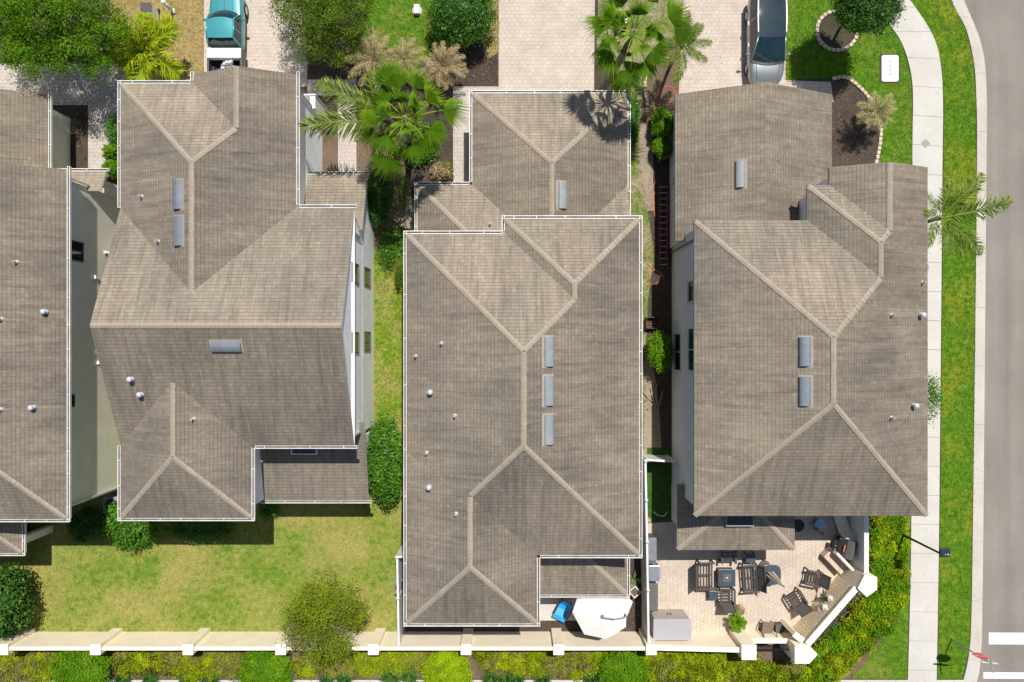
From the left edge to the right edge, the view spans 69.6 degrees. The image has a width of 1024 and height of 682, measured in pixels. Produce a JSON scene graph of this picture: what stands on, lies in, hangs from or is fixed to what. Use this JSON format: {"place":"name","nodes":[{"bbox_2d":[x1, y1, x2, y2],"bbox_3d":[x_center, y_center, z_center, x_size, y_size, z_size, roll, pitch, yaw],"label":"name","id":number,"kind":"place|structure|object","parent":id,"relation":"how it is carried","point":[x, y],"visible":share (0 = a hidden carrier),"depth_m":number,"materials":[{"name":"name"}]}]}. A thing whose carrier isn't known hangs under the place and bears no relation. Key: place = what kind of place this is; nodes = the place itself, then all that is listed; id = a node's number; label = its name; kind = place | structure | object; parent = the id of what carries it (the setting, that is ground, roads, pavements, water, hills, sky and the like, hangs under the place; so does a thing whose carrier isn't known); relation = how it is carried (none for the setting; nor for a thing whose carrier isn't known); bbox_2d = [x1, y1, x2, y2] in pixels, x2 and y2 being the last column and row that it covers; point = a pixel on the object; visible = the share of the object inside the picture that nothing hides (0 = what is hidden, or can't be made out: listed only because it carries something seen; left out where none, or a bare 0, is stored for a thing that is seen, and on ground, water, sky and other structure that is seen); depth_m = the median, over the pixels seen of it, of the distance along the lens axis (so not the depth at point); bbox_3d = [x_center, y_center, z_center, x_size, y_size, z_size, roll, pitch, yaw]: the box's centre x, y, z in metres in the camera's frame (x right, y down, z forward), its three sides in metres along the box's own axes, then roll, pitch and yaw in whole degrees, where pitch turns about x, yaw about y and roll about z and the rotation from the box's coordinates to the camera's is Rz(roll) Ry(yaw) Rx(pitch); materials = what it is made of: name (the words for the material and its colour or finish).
{"place":"outdoors","nodes":[
{"label":"outdoors","id":0,"kind":"place"},
{"bbox_2d":[0,89,119,555],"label":"house","id":1,"kind":"structure","parent":0,"point":[59,438],"depth_m":32.87,"materials":[{"name":"grey tile"}]},
{"bbox_2d":[0,63,124,192],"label":"path","id":2,"kind":"structure","parent":0,"point":[82,90],"depth_m":38.31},
{"bbox_2d":[110,0,202,82],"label":"lawn","id":3,"kind":"structure","parent":0,"point":[187,50],"depth_m":38.32,"materials":[{"name":"plant"}]},
{"bbox_2d":[106,8,184,79],"bbox_3d":[-17.863,-14.297,36.770,4.178,3.337,3.935,0,90,0],"label":"areca palm","id":4,"kind":"object","parent":3,"relation":"on","point":[136,61],"visible":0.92,"depth_m":35.78,"materials":[{"name":"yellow plant"}]},
{"bbox_2d":[0,428,401,631],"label":"lawn","id":5,"kind":"structure","parent":0,"point":[146,592],"depth_m":38.32,"materials":[{"name":"green plant"}]},
{"bbox_2d":[275,565,371,668],"bbox_3d":[-8.951,13.363,35.971,4.719,4.908,5.257,0,90,0],"label":"thin tree","id":6,"kind":"object","parent":5,"relation":"on","point":[316,618],"visible":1,"depth_m":34.93,"materials":[{"name":"green plant"}]},
{"bbox_2d":[90,66,373,520],"bbox_3d":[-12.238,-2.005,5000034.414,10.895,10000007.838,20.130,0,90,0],"label":"house","id":7,"kind":"structure","parent":0,"point":[232,325],"depth_m":32.06,"materials":[{"name":"tile"}]},
{"bbox_2d":[204,0,306,86],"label":"driveway","id":8,"kind":"structure","parent":0,"point":[263,38],"depth_m":38.32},
{"bbox_2d":[203,0,248,71],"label":"pickup truck","id":9,"kind":"object","parent":8,"relation":"on","point":[225,20],"visible":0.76,"depth_m":37.15,"materials":[{"name":"teal paint"}]},
{"bbox_2d":[322,134,336,170],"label":"planting soil","id":10,"kind":"structure","parent":0,"point":[329,155],"depth_m":38.33,"materials":[{"name":"brown soil"}]},
{"bbox_2d":[307,79,355,170],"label":"path","id":11,"kind":"structure","parent":0,"point":[346,153],"depth_m":38.31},
{"bbox_2d":[357,131,406,251],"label":"planting soil","id":12,"kind":"structure","parent":0,"point":[360,151],"depth_m":38.32,"materials":[{"name":"brown soil"}]},
{"bbox_2d":[366,163,391,232],"bbox_3d":[-6.814,-7.406,37.388,1.490,1.990,3.847,0,90,0],"label":"narrow shrub","id":13,"kind":"object","parent":12,"relation":"on","point":[379,196],"visible":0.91,"depth_m":37.00,"materials":[{"name":"green plant"}]},
{"bbox_2d":[374,252,402,437],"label":"lawn","id":14,"kind":"structure","parent":0,"point":[392,340],"depth_m":38.32,"materials":[{"name":"green plant"}]},
{"bbox_2d":[386,179,413,251],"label":"planting soil","id":15,"kind":"structure","parent":0,"point":[405,218],"depth_m":38.32,"materials":[{"name":"brown soil"}]},
{"bbox_2d":[389,172,414,220],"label":"spiky shrub","id":16,"kind":"object","parent":15,"relation":"on","point":[401,187],"visible":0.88,"depth_m":37.66,"materials":[{"name":"green plant"}]},
{"bbox_2d":[363,0,440,67],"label":"lawn","id":17,"kind":"structure","parent":0,"point":[403,19],"depth_m":38.32,"materials":[{"name":"green plant"}]},
{"bbox_2d":[343,27,405,92],"bbox_3d":[-6.943,-13.787,36.974,2.925,2.906,2.787,-36,90,0],"label":"date palm","id":18,"kind":"object","parent":17,"relation":"on","point":[374,52],"visible":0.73,"depth_m":36.09,"materials":[{"name":"beige plant"}]},
{"bbox_2d":[382,37,425,77],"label":"date palm","id":19,"kind":"object","parent":17,"relation":"on","point":[405,57],"visible":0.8,"depth_m":36.70,"materials":[{"name":"beige plant"}]},
{"bbox_2d":[10,647,850,678],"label":"planting soil","id":20,"kind":"structure","parent":0,"point":[767,655],"depth_m":38.33,"materials":[{"name":"brown soil"}]},
{"bbox_2d":[0,650,62,681],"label":"hedge","id":21,"kind":"object","parent":20,"relation":"on","point":[22,666],"visible":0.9,"depth_m":37.89,"materials":[{"name":"yellow plant"}]},
{"bbox_2d":[104,650,248,681],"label":"hedge","id":22,"kind":"object","parent":20,"relation":"on","point":[200,664],"visible":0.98,"depth_m":37.86,"materials":[{"name":"green plant"}]},
{"bbox_2d":[287,650,429,680],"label":"hedge","id":23,"kind":"object","parent":20,"relation":"on","point":[363,664],"visible":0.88,"depth_m":37.99,"materials":[{"name":"yellow plant"}]},
{"bbox_2d":[471,650,607,681],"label":"hedge","id":24,"kind":"object","parent":20,"relation":"on","point":[536,664],"visible":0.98,"depth_m":37.90,"materials":[{"name":"yellow plant"}]},
{"bbox_2d":[639,650,811,681],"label":"hedge","id":25,"kind":"object","parent":20,"relation":"on","point":[684,666],"visible":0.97,"depth_m":37.84,"materials":[{"name":"green plant"}]},
{"bbox_2d":[453,86,497,184],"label":"path","id":26,"kind":"structure","parent":0,"point":[461,152],"depth_m":38.31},
{"bbox_2d":[0,0,976,681],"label":"yard soil","id":27,"kind":"structure","parent":0,"point":[658,306],"depth_m":38.33,"materials":[{"name":"brown soil"}]},
{"bbox_2d":[0,558,38,640],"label":"glossy bush","id":28,"kind":"object","parent":27,"relation":"on","point":[15,596],"visible":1,"depth_m":36.47,"materials":[{"name":"green plant"}]},
{"bbox_2d":[0,0,134,86],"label":"oak tree","id":29,"kind":"object","parent":27,"relation":"on","point":[21,30],"visible":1,"depth_m":34.00,"materials":[{"name":"green plant"}]},
{"bbox_2d":[44,650,116,681],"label":"clipped bush","id":30,"kind":"object","parent":27,"relation":"on","point":[77,666],"visible":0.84,"depth_m":37.12,"materials":[{"name":"green plant"}]},
{"bbox_2d":[63,505,107,545],"bbox_3d":[-21.688,9.485,37.742,2.428,1.282,2.083,0,90,0],"label":"broad leaved bush","id":31,"kind":"object","parent":27,"relation":"on","point":[86,524],"visible":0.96,"depth_m":37.48,"materials":[{"name":"green plant"}]},
{"bbox_2d":[103,112,116,144],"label":"leafy shrub","id":32,"kind":"object","parent":27,"relation":"on","point":[111,131],"visible":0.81,"depth_m":37.53,"materials":[{"name":"green plant"}]},
{"bbox_2d":[99,501,163,552],"bbox_3d":[-19.390,9.282,37.498,3.252,1.769,3.042,0,90,0],"label":"broad leaved bush","id":33,"kind":"object","parent":27,"relation":"on","point":[135,533],"visible":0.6,"depth_m":37.16,"materials":[{"name":"green plant"}]},
{"bbox_2d":[162,521,240,544],"bbox_3d":[-15.946,9.523,37.712,4.013,1.341,1.870,0,90,0],"label":"broad leaved bush","id":34,"kind":"object","parent":27,"relation":"on","point":[193,532],"visible":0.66,"depth_m":37.47,"materials":[{"name":"green plant"}]},
{"bbox_2d":[235,650,295,681],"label":"clipped bush","id":35,"kind":"object","parent":27,"relation":"on","point":[264,666],"visible":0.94,"depth_m":37.28,"materials":[{"name":"green plant"}]},
{"bbox_2d":[265,0,376,70],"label":"podocarpus tree","id":36,"kind":"object","parent":27,"relation":"on","point":[309,17],"visible":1,"depth_m":35.11,"materials":[{"name":"green plant"}]},
{"bbox_2d":[0,628,656,654],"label":"garden wall","id":37,"kind":"structure","parent":27,"relation":"on","point":[467,641],"depth_m":37.06,"materials":[{"name":"beige paint"}]},
{"bbox_2d":[298,69,429,161],"bbox_3d":[-6.692,-10.070,35.233,6.050,6.382,4.132,0,90,0],"label":"queen palm","id":38,"kind":"object","parent":27,"relation":"on","point":[358,102],"visible":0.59,"depth_m":32.87,"materials":[{"name":"green plant"}]},
{"bbox_2d":[366,411,402,508],"bbox_3d":[-6.326,6.055,37.043,2.330,2.680,4.988,0,90,0],"label":"broad leaved bush","id":39,"kind":"object","parent":27,"relation":"on","point":[385,457],"visible":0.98,"depth_m":36.46,"materials":[{"name":"green plant"}]},
{"bbox_2d":[373,216,409,272],"bbox_3d":[-6.170,-4.956,37.956,2.076,0.854,3.013,0,90,0],"label":"bush","id":40,"kind":"object","parent":27,"relation":"on","point":[387,248],"visible":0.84,"depth_m":37.87,"materials":[{"name":"green plant"}]},
{"bbox_2d":[395,546,404,645],"bbox_3d":[-5.050,12.825,37.383,1.500,2.001,4.650,0,90,0],"label":"vinyl fence","id":41,"kind":"object","parent":27,"relation":"on","point":[399,597],"visible":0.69,"depth_m":36.93,"materials":[{"name":"white plastic"}]},
{"bbox_2d":[356,55,468,183],"bbox_3d":[-4.268,-9.655,34.543,5.151,7.743,5.372,0,90,0],"label":"fan palm","id":42,"kind":"object","parent":27,"relation":"on","point":[392,76],"visible":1,"depth_m":31.75,"materials":[{"name":"green plant"}]},
{"bbox_2d":[401,117,439,172],"bbox_3d":[-4.776,-10.066,37.860,2.239,1.047,2.919,0,90,0],"label":"leafy shrub","id":43,"kind":"object","parent":27,"relation":"on","point":[420,160],"visible":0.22,"depth_m":37.81,"materials":[{"name":"green plant"}]},
{"bbox_2d":[428,160,455,181],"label":"bromeliad shrub","id":44,"kind":"object","parent":27,"relation":"on","point":[435,168],"visible":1,"depth_m":37.74,"materials":[{"name":"beige plant"}]},
{"bbox_2d":[418,40,468,90],"bbox_3d":[-3.462,-13.734,37.235,2.644,2.377,2.450,0,90,0],"label":"date palm","id":45,"kind":"object","parent":27,"relation":"on","point":[435,67],"visible":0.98,"depth_m":36.52,"materials":[{"name":"beige plant"}]},
{"bbox_2d":[419,650,474,681],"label":"clipped bush","id":46,"kind":"object","parent":27,"relation":"on","point":[447,666],"visible":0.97,"depth_m":37.29,"materials":[{"name":"green plant"}]},
{"bbox_2d":[423,0,499,52],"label":"round shrub","id":47,"kind":"object","parent":27,"relation":"on","point":[462,22],"visible":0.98,"depth_m":36.31,"materials":[{"name":"green plant"}]},
{"bbox_2d":[68,48,876,631],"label":"bark chips","id":48,"kind":"object","parent":27,"relation":"on","point":[654,220],"visible":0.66,"depth_m":38.31,"materials":[{"name":"brown wood"}]},
{"bbox_2d":[658,185,667,265],"bbox_3d":[7.854,-5.984,38.218,0.493,0.130,4.222,0,90,0],"label":"ladder","id":49,"kind":"object","parent":48,"relation":"on","point":[660,228],"visible":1,"depth_m":38.18,"materials":[{"name":"metal"}]},
{"bbox_2d":[572,598,632,638],"bbox_3d":[4.420,13.444,36.836,2.950,2.995,2.180,0,90,0],"label":"shade canopy","id":50,"kind":"object","parent":27,"relation":"on","point":[604,618],"visible":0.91,"depth_m":35.80,"materials":[{"name":"white fabric"}]},
{"bbox_2d":[595,650,651,681],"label":"clipped bush","id":51,"kind":"object","parent":27,"relation":"on","point":[621,666],"visible":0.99,"depth_m":37.26,"materials":[{"name":"green plant"}]},
{"bbox_2d":[629,86,641,152],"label":"shrub","id":52,"kind":"object","parent":27,"relation":"on","point":[635,121],"visible":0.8,"depth_m":37.65,"materials":[{"name":"green plant"}]},
{"bbox_2d":[580,0,700,102],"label":"fan palm","id":53,"kind":"object","parent":27,"relation":"on","point":[628,77],"visible":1,"depth_m":31.27,"materials":[{"name":"green plant"}]},
{"bbox_2d":[640,456,650,642],"bbox_3d":[6.704,10.425,37.383,0.208,2.001,9.151,-1,90,0],"label":"vinyl fence","id":54,"kind":"object","parent":27,"relation":"on","point":[645,590],"visible":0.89,"depth_m":36.94,"materials":[{"name":"white plastic"}]},
{"bbox_2d":[638,121,654,210],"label":"sandy dirt","id":55,"kind":"structure","parent":27,"relation":"on","point":[645,139],"depth_m":38.32,"materials":[{"name":"beige sand"}]},
{"bbox_2d":[642,351,661,453],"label":"sandy dirt","id":56,"kind":"structure","parent":27,"relation":"on","point":[652,435],"depth_m":38.32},
{"bbox_2d":[647,448,672,522],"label":"turf","id":57,"kind":"structure","parent":27,"relation":"on","point":[659,478],"depth_m":38.32,"materials":[{"name":"green plant"}]},
{"bbox_2d":[645,329,674,376],"bbox_3d":[7.550,0.598,37.342,1.568,2.082,2.442,0,90,0],"label":"broad leaved bush","id":58,"kind":"object","parent":27,"relation":"on","point":[660,352],"visible":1,"depth_m":36.93,"materials":[{"name":"green plant"}]},
{"bbox_2d":[649,105,672,138],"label":"clipped bush","id":59,"kind":"object","parent":27,"relation":"on","point":[661,123],"visible":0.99,"depth_m":37.24,"materials":[{"name":"green plant"}]},
{"bbox_2d":[649,135,672,161],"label":"clipped bush","id":60,"kind":"object","parent":27,"relation":"on","point":[661,148],"visible":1,"depth_m":37.39,"materials":[{"name":"green plant"}]},
{"bbox_2d":[651,516,876,663],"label":"patio wall","id":61,"kind":"structure","parent":27,"relation":"on","point":[847,584],"depth_m":36.90,"materials":[{"name":"beige paint"}]},
{"bbox_2d":[795,516,911,681],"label":"hedge","id":62,"kind":"object","parent":27,"relation":"on","point":[849,641],"visible":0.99,"depth_m":37.75,"materials":[{"name":"green plant"}]},
{"bbox_2d":[928,370,946,428],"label":"leaning shrub","id":63,"kind":"object","parent":27,"relation":"on","point":[933,394],"visible":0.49,"depth_m":36.54,"materials":[{"name":"green plant"}]},
{"bbox_2d":[481,0,497,57],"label":"lawn","id":64,"kind":"structure","parent":0,"point":[495,35],"depth_m":38.32,"materials":[{"name":"plant"}]},
{"bbox_2d":[18,680,962,681],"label":"sidewalk","id":65,"kind":"structure","parent":0,"point":[566,681],"depth_m":38.30,"materials":[{"name":"concrete"}]},
{"bbox_2d":[403,90,641,626],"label":"house","id":66,"kind":"structure","parent":0,"point":[522,374],"depth_m":32.43,"materials":[{"name":"brown tile"}]},
{"bbox_2d":[499,0,594,89],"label":"driveway","id":67,"kind":"structure","parent":0,"point":[537,49],"depth_m":38.32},
{"bbox_2d":[540,598,576,620],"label":"patio","id":68,"kind":"structure","parent":0,"point":[548,606],"depth_m":38.31,"materials":[{"name":"concrete"}]},
{"bbox_2d":[552,598,573,622],"bbox_3d":[2.637,13.887,37.841,0.800,0.947,1.120,28,90,0],"label":"plastic chair","id":69,"kind":"object","parent":68,"relation":"on","point":[561,611],"visible":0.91,"depth_m":37.94,"materials":[{"name":"blue plastic"}]},
{"bbox_2d":[595,0,684,448],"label":"lawn","id":70,"kind":"structure","parent":0,"point":[652,18],"depth_m":38.32,"materials":[{"name":"green plant"}]},
{"bbox_2d":[645,47,680,120],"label":"planting soil","id":71,"kind":"structure","parent":0,"point":[665,92],"depth_m":38.32,"materials":[{"name":"brown soil"}]},
{"bbox_2d":[656,11,712,83],"bbox_3d":[7.997,-13.975,36.112,2.616,4.590,2.944,-33,90,0],"label":"queen palm","id":72,"kind":"object","parent":71,"relation":"on","point":[694,54],"visible":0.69,"depth_m":34.59,"materials":[{"name":"green plant"}]},
{"bbox_2d":[648,516,848,633],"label":"patio","id":73,"kind":"structure","parent":0,"point":[704,613],"depth_m":38.31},
{"bbox_2d":[649,581,657,610],"bbox_3d":[7.152,13.019,37.836,0.510,0.955,1.400,0,90,0],"label":"covered counter","id":74,"kind":"object","parent":73,"relation":"on","point":[653,596],"visible":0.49,"depth_m":37.36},
{"bbox_2d":[649,609,690,639],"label":"storage shed","id":75,"kind":"structure","parent":73,"relation":"on","point":[669,624],"depth_m":36.88,"materials":[{"name":"beige plastic"}]},
{"bbox_2d":[696,559,714,591],"bbox_3d":[9.856,12.057,37.803,1.065,1.020,1.450,0,90,0],"label":"loveseat","id":76,"kind":"object","parent":73,"relation":"on","point":[705,588],"visible":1,"depth_m":37.88,"materials":[{"name":"brown wood"}]},
{"bbox_2d":[716,567,734,585],"bbox_3d":[11.025,12.157,38.013,0.880,0.601,0.880,0,90,0],"label":"fire table","id":77,"kind":"object","parent":73,"relation":"on","point":[725,576],"visible":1,"depth_m":37.75,"materials":[{"name":"grey metal"}]},
{"bbox_2d":[717,586,736,612],"bbox_3d":[11.054,13.255,37.803,0.810,1.020,1.065,0,90,0],"label":"armchair","id":78,"kind":"object","parent":73,"relation":"on","point":[727,606],"visible":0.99,"depth_m":37.76,"materials":[{"name":"brown wood"}]},
{"bbox_2d":[728,613,747,632],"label":"potted fern","id":79,"kind":"object","parent":73,"relation":"on","point":[737,622],"visible":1,"depth_m":37.52,"materials":[{"name":"green plant"}]},
{"bbox_2d":[739,562,766,593],"bbox_3d":[12.350,12.181,37.803,1.065,1.020,1.450,-4,90,0],"label":"loveseat","id":80,"kind":"object","parent":73,"relation":"on","point":[759,571],"visible":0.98,"depth_m":37.80,"materials":[{"name":"brown wood"}]},
{"bbox_2d":[783,586,812,617],"bbox_3d":[14.699,13.403,37.803,0.810,1.020,1.065,-32,90,0],"label":"armchair","id":81,"kind":"object","parent":73,"relation":"on","point":[802,609],"visible":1,"depth_m":37.71,"materials":[{"name":"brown wood"}]},
{"bbox_2d":[801,566,830,590],"bbox_3d":[15.605,12.212,37.803,1.065,1.020,0.810,12,90,0],"label":"armchair","id":82,"kind":"object","parent":73,"relation":"on","point":[823,581],"visible":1,"depth_m":37.71,"materials":[{"name":"brown wood"}]},
{"bbox_2d":[832,535,856,560],"bbox_3d":[16.914,10.543,37.723,1.080,1.180,0.940,14,90,0],"label":"barrel grill","id":83,"kind":"object","parent":73,"relation":"on","point":[845,548],"visible":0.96,"depth_m":37.36,"materials":[{"name":"black metal"}]},
{"bbox_2d":[834,516,854,540],"bbox_3d":[17.070,9.467,37.885,0.600,0.769,1.728,-18,90,0],"label":"lid","id":84,"kind":"object","parent":83,"relation":"attached to","point":[844,529],"visible":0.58,"depth_m":37.99,"materials":[{"name":"metal"}]},
{"bbox_2d":[679,0,832,101],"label":"driveway","id":85,"kind":"structure","parent":0,"point":[725,25],"depth_m":38.32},
{"bbox_2d":[744,0,790,83],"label":"suv","id":86,"kind":"object","parent":85,"relation":"on","point":[766,22],"visible":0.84,"depth_m":37.01,"materials":[{"name":"silver metal"}]},
{"bbox_2d":[669,82,928,550],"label":"house","id":87,"kind":"structure","parent":0,"point":[800,320],"depth_m":32.48,"materials":[{"name":"tile"}]},
{"bbox_2d":[673,333,680,370],"bbox_3d":[8.300,0.550,36.908,0.080,1.470,1.880,0,90,0],"label":"window","id":88,"kind":"structure","parent":87,"relation":"in","point":[676,336],"depth_m":36.95,"materials":[{"name":"black glass"}]},
{"bbox_2d":[784,0,914,164],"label":"lawn","id":89,"kind":"structure","parent":0,"point":[839,66],"depth_m":38.32,"materials":[{"name":"green plant"}]},
{"bbox_2d":[818,13,854,48],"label":"tree bed mulch","id":90,"kind":"object","parent":89,"relation":"on","point":[829,35],"visible":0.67,"depth_m":38.30,"materials":[{"name":"brown soil"}]},
{"bbox_2d":[828,0,905,44],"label":"standard tree","id":91,"kind":"object","parent":90,"relation":"on","point":[860,17],"visible":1,"depth_m":34.18,"materials":[{"name":"green plant"}]},
{"bbox_2d":[880,54,899,82],"bbox_3d":[19.666,-14.183,38.301,1.040,0.064,1.520,0,90,0],"label":"utility cover","id":92,"kind":"object","parent":89,"relation":"on","point":[889,68],"visible":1,"depth_m":38.27,"materials":[{"name":"white plastic"}]},
{"bbox_2d":[831,79,878,164],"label":"planting soil","id":93,"kind":"structure","parent":0,"point":[844,130],"depth_m":38.32,"materials":[{"name":"brown soil"}]},
{"bbox_2d":[856,91,898,132],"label":"date palm","id":94,"kind":"object","parent":93,"relation":"on","point":[873,116],"visible":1,"depth_m":36.58,"materials":[{"name":"beige plant"}]},
{"bbox_2d":[852,516,885,676],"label":"planting soil","id":95,"kind":"structure","parent":0,"point":[861,662],"depth_m":38.32,"materials":[{"name":"brown soil"}]},
{"bbox_2d":[851,164,912,680],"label":"lawn","id":96,"kind":"structure","parent":0,"point":[898,641],"depth_m":38.32,"materials":[{"name":"green plant"}]},
{"bbox_2d":[890,0,942,679],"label":"sidewalk","id":97,"kind":"structure","parent":0,"point":[915,36],"depth_m":38.30,"materials":[{"name":"concrete"}]},
{"bbox_2d":[909,0,978,679],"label":"lawn","id":98,"kind":"structure","parent":0,"point":[954,311],"depth_m":38.32,"materials":[{"name":"green plant"}]},
{"bbox_2d":[922,172,1013,259],"bbox_3d":[20.054,-5.751,35.414,3.934,5.944,4.171,32,90,0],"label":"queen palm","id":99,"kind":"object","parent":98,"relation":"on","point":[954,225],"visible":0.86,"depth_m":33.03,"materials":[{"name":"green plant"}]},
{"bbox_2d":[964,0,1023,681],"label":"road","id":100,"kind":"structure","parent":0,"point":[999,25],"depth_m":38.46,"materials":[{"name":"grey asphalt"}]},
{"bbox_2d":[951,0,986,681],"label":"kerb","id":101,"kind":"structure","parent":100,"relation":"on","point":[973,662],"depth_m":38.31,"materials":[{"name":"concrete"}]},
{"bbox_2d":[983,672,1023,678],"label":"crosswalk marking","id":102,"kind":"object","parent":100,"relation":"on","point":[1003,675],"visible":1,"depth_m":38.45,"materials":[{"name":"paint"}]},
{"bbox_2d":[989,633,1023,644],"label":"crosswalk marking","id":103,"kind":"object","parent":100,"relation":"on","point":[1006,638],"visible":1,"depth_m":38.45,"materials":[{"name":"paint"}]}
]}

